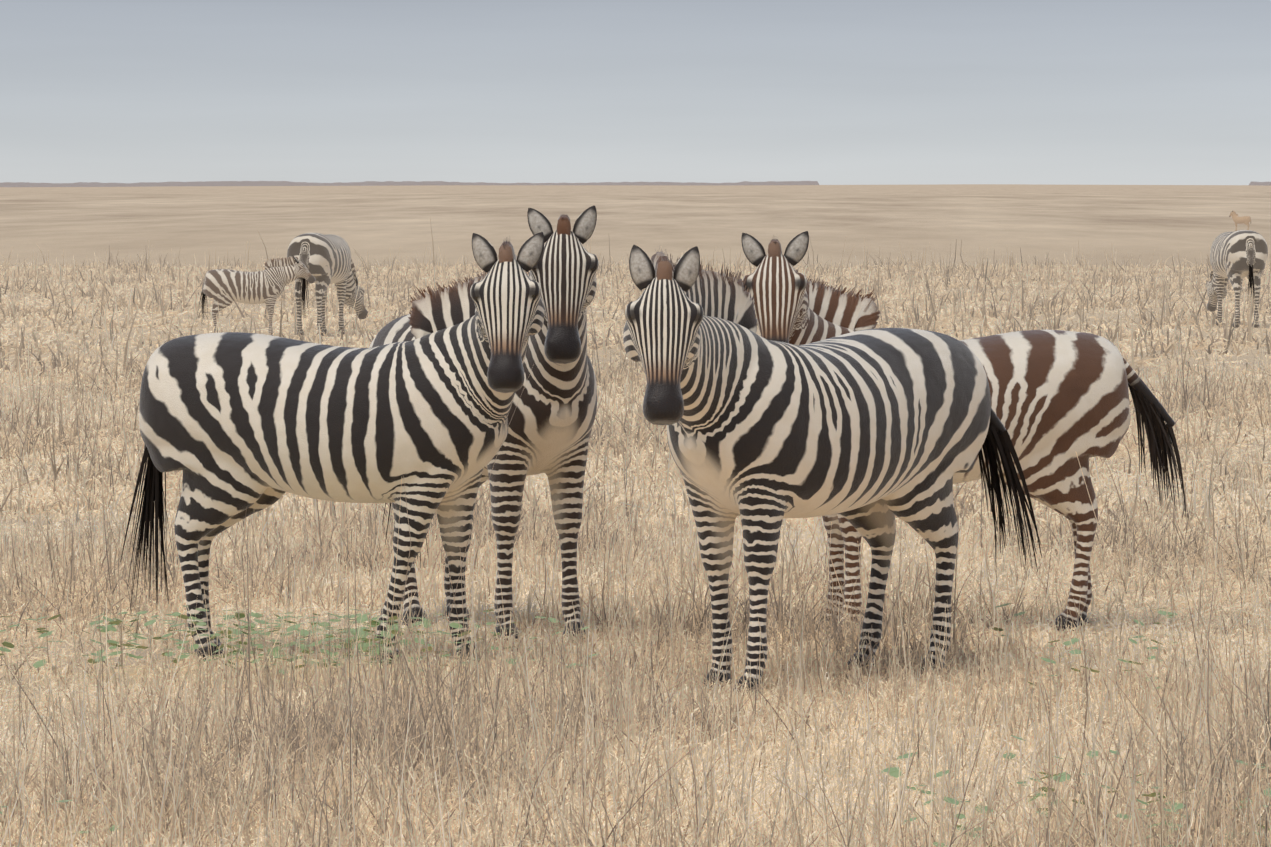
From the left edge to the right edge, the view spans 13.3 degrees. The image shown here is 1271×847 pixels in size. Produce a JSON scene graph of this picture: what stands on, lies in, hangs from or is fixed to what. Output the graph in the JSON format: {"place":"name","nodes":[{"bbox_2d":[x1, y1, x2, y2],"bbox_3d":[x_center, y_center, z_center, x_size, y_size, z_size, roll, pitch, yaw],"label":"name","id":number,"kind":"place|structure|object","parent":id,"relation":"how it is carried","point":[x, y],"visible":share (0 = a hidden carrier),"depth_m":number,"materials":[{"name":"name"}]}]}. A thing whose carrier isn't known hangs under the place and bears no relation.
{"place":"outdoors","nodes":[
{"label":"outdoors","id":0,"kind":"place"},
{"bbox_2d":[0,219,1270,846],"bbox_3d":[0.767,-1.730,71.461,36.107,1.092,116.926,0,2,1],"label":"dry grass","id":1,"kind":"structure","parent":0,"point":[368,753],"depth_m":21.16,"materials":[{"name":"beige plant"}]},
{"bbox_2d":[0,184,1270,846],"bbox_3d":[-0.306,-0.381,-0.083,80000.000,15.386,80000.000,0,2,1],"label":"ground","id":2,"kind":"structure","parent":0,"point":[372,224],"depth_m":231.41,"materials":[{"name":"beige soil"}]},
{"bbox_2d":[196,256,315,335],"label":"zebra foal","id":3,"kind":"object","parent":2,"relation":"on","point":[224,288],"visible":0.94,"depth_m":68.86,"materials":[{"name":"multicoloured"}]},
{"bbox_2d":[287,233,368,335],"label":"zebra","id":4,"kind":"object","parent":2,"relation":"on","point":[326,260],"visible":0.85,"depth_m":69.92,"materials":[{"name":"multicoloured"}]},
{"bbox_2d":[120,232,544,665],"bbox_3d":[-1.162,0.097,21.956,1.936,1.739,0.692,1,3,25],"label":"zebra","id":5,"kind":"object","parent":2,"relation":"on","point":[233,425],"visible":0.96,"depth_m":21.72,"materials":[{"name":"multicoloured"}]},
{"bbox_2d":[369,205,598,640],"bbox_3d":[-0.597,-0.013,23.349,0.699,1.839,2.043,-1,3,-26],"label":"zebra","id":6,"kind":"object","parent":2,"relation":"on","point":[552,420],"visible":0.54,"depth_m":22.79,"materials":[{"name":"multicoloured"}]},
{"bbox_2d":[0,603,1270,846],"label":"green plants","id":7,"kind":"object","parent":2,"relation":"on","point":[894,771],"visible":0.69,"depth_m":20.96,"materials":[{"name":"green plant"}]},
{"bbox_2d":[0,181,1270,186],"bbox_3d":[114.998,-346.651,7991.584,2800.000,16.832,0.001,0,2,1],"label":"hills","id":8,"kind":"structure","parent":2,"relation":"on","point":[215,183],"depth_m":7999.20,"materials":[{"name":"grey"}]},
{"bbox_2d":[623,245,1041,697],"bbox_3d":[0.635,0.161,20.877,0.726,1.706,2.382,2,3,41],"label":"zebra","id":9,"kind":"object","parent":2,"relation":"on","point":[868,434],"visible":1,"depth_m":20.56,"materials":[{"name":"multicoloured"}]},
{"bbox_2d":[741,231,1185,632],"bbox_3d":[1.388,0.037,23.424,2.036,1.728,0.722,-1,3,-14],"label":"zebra","id":10,"kind":"object","parent":2,"relation":"on","point":[1059,399],"visible":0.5,"depth_m":23.31,"materials":[{"name":"multicoloured"}]},
{"bbox_2d":[1206,230,1267,327],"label":"zebra","id":11,"kind":"object","parent":2,"relation":"on","point":[1237,257],"visible":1,"depth_m":74.19,"materials":[{"name":"multicoloured"}]},
{"bbox_2d":[1229,211,1250,230],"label":"antelope","id":12,"kind":"object","parent":2,"relation":"on","point":[1237,219],"visible":0.96,"depth_m":233.34,"materials":[{"name":"beige"}]},
{"bbox_2d":[0,0,1270,184],"label":"sky","id":13,"kind":"structure","parent":0,"point":[826,92],"materials":[{"name":"grey"}]}
]}

